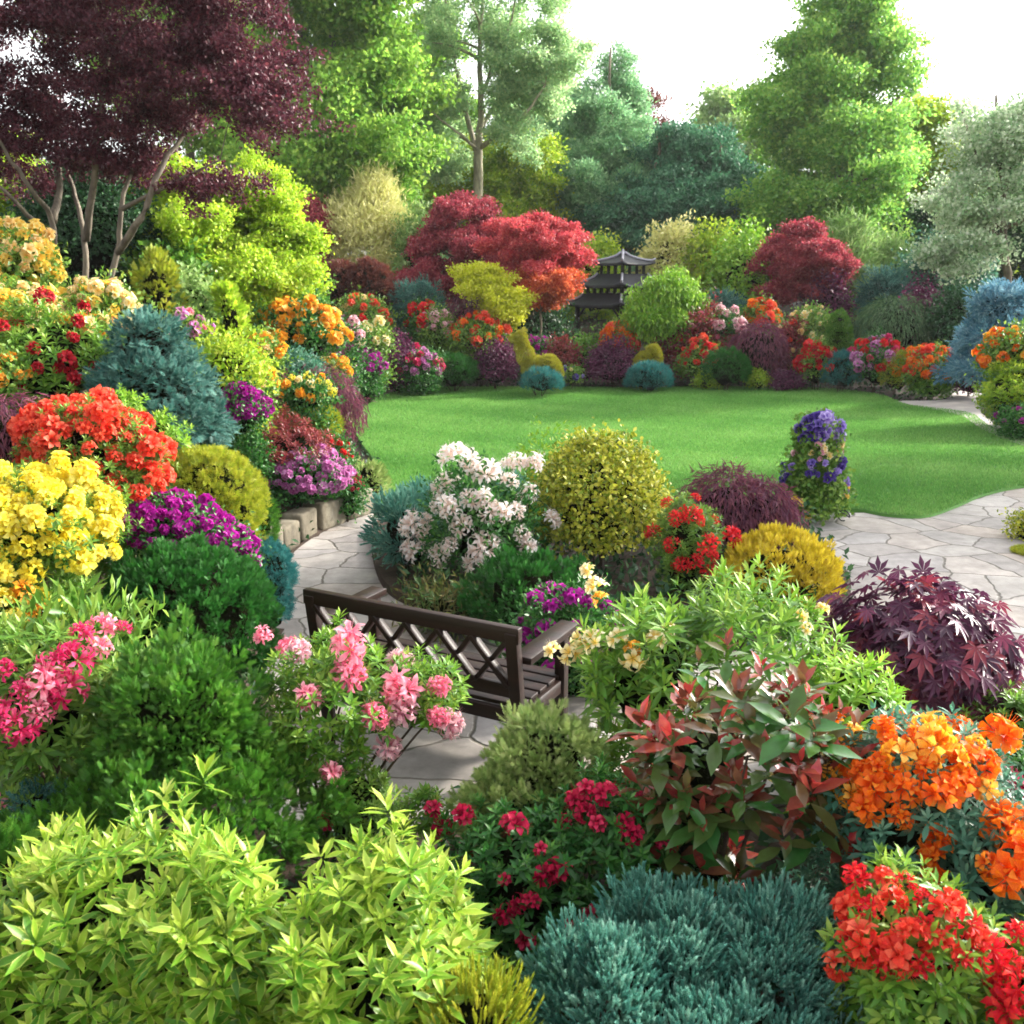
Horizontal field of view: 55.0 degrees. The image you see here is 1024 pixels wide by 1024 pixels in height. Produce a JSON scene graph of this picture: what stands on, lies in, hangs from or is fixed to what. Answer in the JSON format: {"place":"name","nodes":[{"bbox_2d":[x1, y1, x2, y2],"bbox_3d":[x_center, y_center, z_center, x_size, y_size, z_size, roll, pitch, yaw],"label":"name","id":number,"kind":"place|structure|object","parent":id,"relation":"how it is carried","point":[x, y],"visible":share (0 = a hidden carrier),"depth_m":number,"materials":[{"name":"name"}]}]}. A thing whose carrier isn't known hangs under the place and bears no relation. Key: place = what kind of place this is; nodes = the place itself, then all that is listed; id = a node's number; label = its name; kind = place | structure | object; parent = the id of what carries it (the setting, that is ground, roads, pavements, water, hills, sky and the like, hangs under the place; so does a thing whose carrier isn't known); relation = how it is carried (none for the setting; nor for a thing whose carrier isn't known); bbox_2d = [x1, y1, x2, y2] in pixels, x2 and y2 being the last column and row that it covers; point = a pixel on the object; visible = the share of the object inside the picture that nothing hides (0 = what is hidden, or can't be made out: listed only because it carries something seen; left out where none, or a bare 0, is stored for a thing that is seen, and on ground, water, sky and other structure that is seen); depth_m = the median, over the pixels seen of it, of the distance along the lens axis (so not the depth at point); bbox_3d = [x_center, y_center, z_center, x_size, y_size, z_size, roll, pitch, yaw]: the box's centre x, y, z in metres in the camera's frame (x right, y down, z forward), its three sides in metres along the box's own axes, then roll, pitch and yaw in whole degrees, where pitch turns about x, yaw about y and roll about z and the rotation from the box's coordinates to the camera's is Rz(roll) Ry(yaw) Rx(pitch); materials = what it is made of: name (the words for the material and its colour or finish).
{"place":"outdoors","nodes":[
{"label":"outdoors","id":0,"kind":"place"},
{"bbox_2d":[1,280,993,1023],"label":"ground","id":1,"kind":"structure","parent":0,"point":[753,838],"depth_m":5.30,"materials":[{"name":"soil"}]},
{"bbox_2d":[0,339,46,413],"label":"azalea bush","id":2,"kind":"object","parent":1,"relation":"on","point":[9,375],"visible":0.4,"depth_m":8.10,"materials":[{"name":"orange plant"}]},
{"bbox_2d":[0,211,70,292],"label":"azalea bush","id":3,"kind":"object","parent":1,"relation":"on","point":[31,249],"visible":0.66,"depth_m":10.02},
{"bbox_2d":[0,272,76,402],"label":"azalea bush","id":4,"kind":"object","parent":1,"relation":"on","point":[22,290],"visible":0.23,"depth_m":9.41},
{"bbox_2d":[0,285,123,408],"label":"rhododendron bush","id":5,"kind":"object","parent":1,"relation":"on","point":[61,358],"visible":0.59,"depth_m":8.53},
{"bbox_2d":[0,608,134,835],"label":"rhododendron bush","id":6,"kind":"object","parent":1,"relation":"on","point":[41,722],"visible":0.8,"depth_m":4.25,"materials":[{"name":"plant"}]},
{"bbox_2d":[0,450,144,686],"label":"azalea bush","id":7,"kind":"object","parent":1,"relation":"on","point":[47,511],"visible":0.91,"depth_m":5.17,"materials":[{"name":"plant"}]},
{"bbox_2d":[0,571,172,784],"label":"leafy perennial","id":8,"kind":"object","parent":1,"relation":"on","point":[83,610],"visible":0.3,"depth_m":4.86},
{"bbox_2d":[6,382,180,592],"bbox_3d":[-2.769,-0.024,6.568,1.196,1.717,1.083,0,14,0],"label":"azalea bush","id":9,"kind":"object","parent":1,"relation":"on","point":[105,428],"visible":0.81,"depth_m":6.24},
{"bbox_2d":[0,146,189,290],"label":"evergreen shrub","id":10,"kind":"object","parent":1,"relation":"on","point":[102,243],"visible":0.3,"depth_m":13.94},
{"bbox_2d":[57,265,162,344],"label":"azalea bush","id":11,"kind":"object","parent":1,"relation":"on","point":[107,291],"visible":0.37,"depth_m":9.98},
{"bbox_2d":[0,753,309,1023],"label":"pieris shrub","id":12,"kind":"object","parent":1,"relation":"on","point":[119,937],"visible":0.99,"depth_m":3.00,"materials":[{"name":"plant"}]},
{"bbox_2d":[127,243,191,341],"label":"columnar conifer","id":13,"kind":"object","parent":1,"relation":"on","point":[158,287],"visible":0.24,"depth_m":12.55,"materials":[{"name":"plant"}]},
{"bbox_2d":[78,303,242,465],"bbox_3d":[-3.132,-0.699,8.489,1.511,2.161,1.513,0,14,0],"label":"blue spruce","id":14,"kind":"object","parent":1,"relation":"on","point":[149,359],"visible":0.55,"depth_m":8.28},
{"bbox_2d":[117,229,218,418],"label":"evergreen shrub","id":15,"kind":"object","parent":1,"relation":"on","point":[186,258],"visible":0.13,"depth_m":14.18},
{"bbox_2d":[14,0,335,171],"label":"broadleaf tree","id":16,"kind":"object","parent":1,"relation":"on","point":[209,143],"visible":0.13,"depth_m":34.57,"materials":[{"name":"green plant"}]},
{"bbox_2d":[0,0,355,300],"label":"purple maple","id":17,"kind":"object","parent":1,"relation":"on","point":[250,86],"visible":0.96,"depth_m":11.30,"materials":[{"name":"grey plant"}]},
{"bbox_2d":[0,601,362,914],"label":"thuja shrub","id":18,"kind":"object","parent":1,"relation":"on","point":[168,715],"visible":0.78,"depth_m":4.17,"materials":[{"name":"plant"}]},
{"bbox_2d":[94,531,285,684],"bbox_3d":[-1.925,0.669,5.793,1.151,1.041,1.256,0,14,0],"label":"globe conifer","id":19,"kind":"object","parent":1,"relation":"on","point":[223,603],"visible":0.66,"depth_m":5.63,"materials":[{"name":"plant"}]},
{"bbox_2d":[111,482,271,601],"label":"azalea bush","id":20,"kind":"object","parent":1,"relation":"on","point":[177,514],"visible":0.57,"depth_m":6.21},
{"bbox_2d":[170,259,223,393],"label":"evergreen shrub","id":21,"kind":"object","parent":1,"relation":"on","point":[198,292],"visible":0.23,"depth_m":12.96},
{"bbox_2d":[157,443,273,561],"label":"globe conifer","id":22,"kind":"object","parent":1,"relation":"on","point":[221,483],"visible":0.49,"depth_m":7.20,"materials":[{"name":"plant"}]},
{"bbox_2d":[112,141,337,334],"bbox_3d":[-4.802,-3.528,15.540,4.010,4.500,3.372,0,14,0],"label":"golden maple","id":23,"kind":"object","parent":1,"relation":"on","point":[264,245],"visible":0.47,"depth_m":15.09,"materials":[{"name":"green plant"}]},
{"bbox_2d":[208,279,252,345],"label":"columnar conifer","id":24,"kind":"object","parent":1,"relation":"on","point":[225,296],"visible":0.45,"depth_m":12.88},
{"bbox_2d":[183,318,282,478],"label":"green shrub","id":25,"kind":"object","parent":1,"relation":"on","point":[230,360],"visible":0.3,"depth_m":10.38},
{"bbox_2d":[218,376,285,481],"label":"azalea bush","id":26,"kind":"object","parent":1,"relation":"on","point":[247,405],"visible":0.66,"depth_m":10.15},
{"bbox_2d":[255,534,300,624],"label":"globe conifer","id":27,"kind":"object","parent":1,"relation":"on","point":[282,571],"visible":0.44,"depth_m":7.56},
{"bbox_2d":[247,403,336,489],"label":"red leaf shrub","id":28,"kind":"object","parent":1,"relation":"on","point":[289,439],"visible":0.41,"depth_m":10.80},
{"bbox_2d":[241,288,358,384],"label":"azalea bush","id":29,"kind":"object","parent":1,"relation":"on","point":[308,321],"visible":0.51,"depth_m":14.68,"materials":[{"name":"orange plant"}]},
{"bbox_2d":[261,442,357,512],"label":"azalea bush","id":30,"kind":"object","parent":1,"relation":"on","point":[332,473],"visible":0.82,"depth_m":10.57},
{"bbox_2d":[273,369,346,449],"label":"azalea bush","id":31,"kind":"object","parent":1,"relation":"on","point":[304,391],"visible":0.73,"depth_m":11.84,"materials":[{"name":"orange plant"}]},
{"bbox_2d":[270,488,372,554],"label":"stone wall","id":32,"kind":"structure","parent":1,"relation":"on","point":[322,514],"depth_m":10.64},
{"bbox_2d":[268,363,375,466],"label":"weeping maple","id":33,"kind":"object","parent":1,"relation":"on","point":[346,410],"visible":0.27,"depth_m":12.75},
{"bbox_2d":[208,0,461,261],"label":"broadleaf tree","id":34,"kind":"object","parent":1,"relation":"on","point":[368,66],"visible":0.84,"depth_m":28.44,"materials":[{"name":"green plant"}]},
{"bbox_2d":[319,255,397,309],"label":"clipped hedge","id":35,"kind":"object","parent":1,"relation":"on","point":[370,275],"visible":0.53,"depth_m":24.45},
{"bbox_2d":[248,606,472,848],"bbox_3d":[-0.747,1.072,4.822,1.114,1.287,0.875,0,14,0],"label":"azalea bush","id":36,"kind":"object","parent":1,"relation":"on","point":[387,713],"visible":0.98,"depth_m":4.62,"materials":[{"name":"plant"}]},
{"bbox_2d":[315,158,423,278],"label":"bamboo clump","id":37,"kind":"object","parent":1,"relation":"on","point":[356,226],"visible":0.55,"depth_m":27.95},
{"bbox_2d":[247,782,521,1023],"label":"pieris shrub","id":38,"kind":"object","parent":1,"relation":"on","point":[397,935],"visible":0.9,"depth_m":3.04,"materials":[{"name":"plant"}]},
{"bbox_2d":[307,757,467,864],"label":"azalea bush","id":39,"kind":"object","parent":1,"relation":"on","point":[360,788],"visible":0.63,"depth_m":4.54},
{"bbox_2d":[382,272,448,350],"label":"weeping spruce","id":40,"kind":"object","parent":1,"relation":"on","point":[421,288],"visible":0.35,"depth_m":24.58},
{"bbox_2d":[388,341,451,396],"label":"azalea bush","id":41,"kind":"object","parent":1,"relation":"on","point":[428,363],"visible":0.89,"depth_m":21.99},
{"bbox_2d":[392,188,537,309],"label":"red maple","id":42,"kind":"object","parent":1,"relation":"on","point":[436,236],"visible":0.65,"depth_m":26.49,"materials":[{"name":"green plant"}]},
{"bbox_2d":[441,310,514,386],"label":"azalea bush","id":43,"kind":"object","parent":1,"relation":"on","point":[468,331],"visible":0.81,"depth_m":23.41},
{"bbox_2d":[413,950,544,1023],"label":"shrub","id":44,"kind":"object","parent":1,"relation":"on","point":[485,1006],"depth_m":2.92,"materials":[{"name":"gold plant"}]},
{"bbox_2d":[466,333,520,389],"bbox_3d":[-0.390,-3.517,23.263,1.392,1.402,1.484,0,14,0],"label":"purple berberis","id":45,"kind":"object","parent":1,"relation":"on","point":[496,366],"visible":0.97,"depth_m":23.00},
{"bbox_2d":[445,258,542,385],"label":"yellow maple","id":46,"kind":"object","parent":1,"relation":"on","point":[498,293],"visible":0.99,"depth_m":23.76,"materials":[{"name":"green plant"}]},
{"bbox_2d":[416,122,575,231],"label":"broadleaf tree","id":47,"kind":"object","parent":1,"relation":"on","point":[510,189],"visible":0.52,"depth_m":36.59,"materials":[{"name":"green plant"}]},
{"bbox_2d":[399,0,611,301],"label":"birch tree","id":48,"kind":"object","parent":1,"relation":"on","point":[505,55],"visible":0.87,"depth_m":32.91,"materials":[{"name":"green plant"}]},
{"bbox_2d":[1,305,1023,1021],"bbox_3d":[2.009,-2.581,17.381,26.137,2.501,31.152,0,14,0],"label":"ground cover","id":49,"kind":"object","parent":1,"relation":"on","point":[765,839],"visible":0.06,"depth_m":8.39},
{"bbox_2d":[442,697,612,874],"bbox_3d":[0.073,1.323,4.462,0.787,0.969,0.717,0,14,0],"label":"golden juniper","id":50,"kind":"object","parent":1,"relation":"on","point":[540,751],"visible":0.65,"depth_m":4.35,"materials":[{"name":"green plant"}]},
{"bbox_2d":[469,207,598,331],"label":"red maple","id":51,"kind":"object","parent":1,"relation":"on","point":[525,243],"visible":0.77,"depth_m":24.37,"materials":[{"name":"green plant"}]},
{"bbox_2d":[511,255,590,336],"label":"orange maple","id":52,"kind":"object","parent":1,"relation":"on","point":[556,287],"visible":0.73,"depth_m":24.20,"materials":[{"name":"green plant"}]},
{"bbox_2d":[435,740,703,982],"bbox_3d":[0.246,1.441,4.137,1.188,0.900,0.806,-4,14,-15],"label":"azalea bush","id":53,"kind":"object","parent":1,"relation":"on","point":[525,887],"visible":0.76,"depth_m":3.91,"materials":[{"name":"plant"}]},
{"bbox_2d":[536,33,659,292],"bbox_3d":[3.400,-13.762,38.951,6.144,10.598,6.880,0,14,0],"label":"fir tree","id":54,"kind":"object","parent":1,"relation":"on","point":[600,127],"visible":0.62,"depth_m":38.32,"materials":[{"name":"green plant"}]},
{"bbox_2d":[371,509,850,654],"bbox_3d":[0.851,0.505,9.514,4.754,0.120,4.627,0,14,0],"label":"planting bed","id":55,"kind":"object","parent":1,"relation":"on","point":[388,578],"visible":0.12,"depth_m":9.02,"materials":[{"name":"soil"}]},
{"bbox_2d":[357,474,467,568],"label":"blue juniper","id":56,"kind":"object","parent":55,"relation":"on","point":[402,495],"visible":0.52,"depth_m":8.97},
{"bbox_2d":[386,560,497,645],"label":"shrub","id":57,"kind":"object","parent":55,"relation":"on","point":[445,602],"visible":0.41,"depth_m":7.71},
{"bbox_2d":[396,438,563,584],"bbox_3d":[-0.296,0.075,8.623,1.505,1.413,1.534,0,14,0],"label":"rhododendron bush","id":58,"kind":"object","parent":55,"relation":"on","point":[485,527],"visible":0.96,"depth_m":8.40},
{"bbox_2d":[451,540,594,625],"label":"conifer","id":59,"kind":"object","parent":55,"relation":"on","point":[535,567],"visible":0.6,"depth_m":7.47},
{"bbox_2d":[525,417,677,566],"bbox_3d":[0.809,-0.116,9.149,1.538,1.526,1.517,0,14,0],"label":"holly bush","id":60,"kind":"object","parent":55,"relation":"on","point":[604,506],"visible":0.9,"depth_m":8.78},
{"bbox_2d":[644,491,741,598],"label":"azalea bush","id":61,"kind":"object","parent":55,"relation":"on","point":[688,543],"visible":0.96,"depth_m":8.23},
{"bbox_2d":[670,457,809,557],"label":"weeping maple","id":62,"kind":"object","parent":55,"relation":"on","point":[749,510],"visible":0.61,"depth_m":9.46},
{"bbox_2d":[709,520,846,613],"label":"globe conifer","id":63,"kind":"object","parent":55,"relation":"on","point":[805,574],"visible":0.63,"depth_m":8.04,"materials":[{"name":"plant"}]},
{"bbox_2d":[580,332,641,387],"bbox_3d":[2.324,-3.663,23.798,1.694,1.429,1.797,0,14,0],"label":"purple berberis","id":64,"kind":"object","parent":1,"relation":"on","point":[612,363],"visible":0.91,"depth_m":23.49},
{"bbox_2d":[564,249,671,351],"bbox_3d":[3.167,-6.132,28.356,2.498,2.826,2.498,-11,17,-37],"label":"pagoda","id":65,"kind":"object","parent":1,"relation":"on","point":[614,281],"visible":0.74,"depth_m":27.79,"materials":[{"name":"stone"}]},
{"bbox_2d":[555,113,738,255],"bbox_3d":[4.666,-11.537,37.505,7.559,7.000,5.785,0,14,0],"label":"pine tree","id":66,"kind":"object","parent":1,"relation":"on","point":[677,155],"visible":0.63,"depth_m":36.44,"materials":[{"name":"green plant"}]},
{"bbox_2d":[626,208,705,289],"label":"pale shrub","id":67,"kind":"object","parent":1,"relation":"on","point":[664,252],"visible":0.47,"depth_m":28.52,"materials":[{"name":"beige plant"}]},
{"bbox_2d":[618,263,714,384],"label":"weeping tree","id":68,"kind":"object","parent":1,"relation":"on","point":[664,303],"visible":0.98,"depth_m":23.94,"materials":[{"name":"green plant"}]},
{"bbox_2d":[515,861,864,1023],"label":"teal juniper","id":69,"kind":"object","parent":1,"relation":"on","point":[666,954],"visible":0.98,"depth_m":3.21,"materials":[{"name":"plant"}]},
{"bbox_2d":[648,287,737,383],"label":"rhododendron bush","id":70,"kind":"object","parent":1,"relation":"on","point":[694,332],"visible":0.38,"depth_m":24.13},
{"bbox_2d":[625,115,770,291],"bbox_3d":[7.124,-11.383,36.813,6.816,6.965,5.224,-6,15,-23],"label":"pine tree","id":71,"kind":"object","parent":1,"relation":"on","point":[731,171],"visible":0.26,"depth_m":36.14,"materials":[{"name":"green plant"}]},
{"bbox_2d":[543,551,863,810],"bbox_3d":[1.000,0.965,4.890,1.441,1.465,1.222,-7,15,-25],"label":"azalea bush","id":72,"kind":"object","parent":1,"relation":"on","point":[650,659],"visible":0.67,"depth_m":4.67,"materials":[{"name":"green plant"}]},
{"bbox_2d":[670,214,741,295],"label":"yellow shrub","id":73,"kind":"object","parent":1,"relation":"on","point":[702,247],"visible":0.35,"depth_m":28.19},
{"bbox_2d":[700,345,753,389],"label":"globe conifer","id":74,"kind":"object","parent":1,"relation":"on","point":[725,370],"visible":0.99,"depth_m":22.81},
{"bbox_2d":[678,78,789,170],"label":"broadleaf tree","id":75,"kind":"object","parent":1,"relation":"on","point":[717,106],"visible":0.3,"depth_m":59.62,"materials":[{"name":"green plant"}]},
{"bbox_2d":[695,214,779,336],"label":"green shrub","id":76,"kind":"object","parent":1,"relation":"on","point":[732,275],"visible":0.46,"depth_m":27.26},
{"bbox_2d":[606,626,878,960],"bbox_3d":[0.933,1.162,3.931,1.111,1.533,0.792,0,14,0],"label":"photinia shrub","id":77,"kind":"object","parent":1,"relation":"on","point":[698,781],"visible":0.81,"depth_m":3.75,"materials":[{"name":"plant"}]},
{"bbox_2d":[726,315,793,375],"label":"weeping maple","id":78,"kind":"object","parent":1,"relation":"on","point":[760,349],"visible":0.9,"depth_m":23.39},
{"bbox_2d":[743,216,863,306],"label":"red maple","id":79,"kind":"object","parent":1,"relation":"on","point":[801,251],"visible":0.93,"depth_m":26.18,"materials":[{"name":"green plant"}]},
{"bbox_2d":[721,0,941,247],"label":"broadleaf tree","id":80,"kind":"object","parent":1,"relation":"on","point":[840,59],"visible":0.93,"depth_m":32.11,"materials":[{"name":"green plant"}]},
{"bbox_2d":[772,642,918,856],"bbox_3d":[1.588,1.151,4.708,0.641,1.184,0.587,-5,15,-19],"label":"green shrub","id":81,"kind":"object","parent":1,"relation":"on","point":[854,688],"visible":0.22,"depth_m":4.50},
{"bbox_2d":[818,194,892,332],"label":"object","id":82,"kind":"object","parent":1,"relation":"on","point":[858,244],"visible":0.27,"depth_m":28.63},
{"bbox_2d":[844,326,904,392],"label":"azalea bush","id":83,"kind":"object","parent":1,"relation":"on","point":[869,353],"visible":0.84,"depth_m":22.29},
{"bbox_2d":[851,263,915,338],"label":"blue conifer","id":84,"kind":"object","parent":1,"relation":"on","point":[887,284],"visible":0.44,"depth_m":26.13,"materials":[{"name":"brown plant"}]},
{"bbox_2d":[846,287,933,388],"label":"weeping shrub","id":85,"kind":"object","parent":1,"relation":"on","point":[893,321],"visible":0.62,"depth_m":23.19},
{"bbox_2d":[781,700,1023,930],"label":"azalea bush","id":86,"kind":"object","parent":1,"relation":"on","point":[902,792],"visible":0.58,"depth_m":3.56,"materials":[{"name":"orange plant"}]},
{"bbox_2d":[783,555,1023,743],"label":"japanese maple","id":87,"kind":"object","parent":1,"relation":"on","point":[947,649],"visible":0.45,"depth_m":5.18,"materials":[{"name":"plant"}]},
{"bbox_2d":[815,840,1023,1023],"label":"azalea bush","id":88,"kind":"object","parent":1,"relation":"on","point":[915,960],"visible":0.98,"depth_m":2.99,"materials":[{"name":"plant"}]},
{"bbox_2d":[883,339,968,398],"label":"azalea bush","id":89,"kind":"object","parent":1,"relation":"on","point":[921,359],"visible":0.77,"depth_m":21.65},
{"bbox_2d":[908,273,981,346],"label":"green shrub","id":90,"kind":"object","parent":1,"relation":"on","point":[951,312],"visible":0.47,"depth_m":22.80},
{"bbox_2d":[872,88,1020,275],"bbox_3d":[16.827,-11.824,36.008,8.550,7.272,7.294,0,14,0],"label":"broadleaf tree","id":91,"kind":"object","parent":1,"relation":"on","point":[925,130],"visible":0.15,"depth_m":34.74,"materials":[{"name":"green plant"}]},
{"bbox_2d":[888,224,1009,307],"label":"green shrub","id":92,"kind":"object","parent":1,"relation":"on","point":[984,278],"visible":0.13,"depth_m":26.70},
{"bbox_2d":[890,162,1023,284],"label":"broadleaf tree","id":93,"kind":"object","parent":1,"relation":"on","point":[920,220],"visible":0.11,"depth_m":32.06,"materials":[{"name":"green plant"}]},
{"bbox_2d":[904,86,1023,284],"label":"whitebeam tree","id":94,"kind":"object","parent":1,"relation":"on","point":[994,146],"visible":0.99,"depth_m":23.71,"materials":[{"name":"green plant"}]},
{"bbox_2d":[916,795,1023,1023],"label":"azalea bush","id":95,"kind":"object","parent":1,"relation":"on","point":[999,875],"visible":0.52,"depth_m":3.38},
{"bbox_2d":[930,276,1023,404],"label":"blue spruce","id":96,"kind":"object","parent":1,"relation":"on","point":[1001,301],"visible":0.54,"depth_m":20.41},
{"bbox_2d":[950,912,1023,1023],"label":"azalea bush","id":97,"kind":"object","parent":1,"relation":"on","point":[1002,1010],"visible":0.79,"depth_m":2.95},
{"bbox_2d":[963,317,1023,410],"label":"azalea bush","id":98,"kind":"object","parent":1,"relation":"on","point":[1006,345],"visible":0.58,"depth_m":17.60,"materials":[{"name":"orange plant"}]},
{"bbox_2d":[972,350,1023,424],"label":"golden shrub","id":99,"kind":"object","parent":1,"relation":"on","point":[1009,387],"visible":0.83,"depth_m":17.00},
{"bbox_2d":[0,0,1023,271],"label":"sky","id":100,"kind":"structure","parent":0,"point":[978,45],"materials":[{"name":"white"}]},
{"bbox_2d":[265,488,1023,834],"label":"path","id":101,"kind":"structure","parent":0,"point":[969,544],"depth_m":9.38,"materials":[{"name":"stone"}]},
{"bbox_2d":[303,586,578,729],"bbox_3d":[-0.442,0.921,5.986,1.520,0.933,0.747,7,16,27],"label":"garden bench","id":102,"kind":"object","parent":101,"relation":"on","point":[516,676],"visible":0.68,"depth_m":5.62,"materials":[{"name":"brown wood"}]},
{"bbox_2d":[488,565,634,706],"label":"azalea bush","id":103,"kind":"object","parent":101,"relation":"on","point":[551,613],"visible":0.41,"depth_m":6.52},
{"bbox_2d":[771,406,859,526],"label":"flower tower","id":104,"kind":"structure","parent":101,"relation":"on","point":[814,470],"depth_m":11.00,"materials":[{"name":"plant"}]},
{"bbox_2d":[352,385,1023,518],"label":"lawn","id":105,"kind":"structure","parent":0,"point":[862,510],"depth_m":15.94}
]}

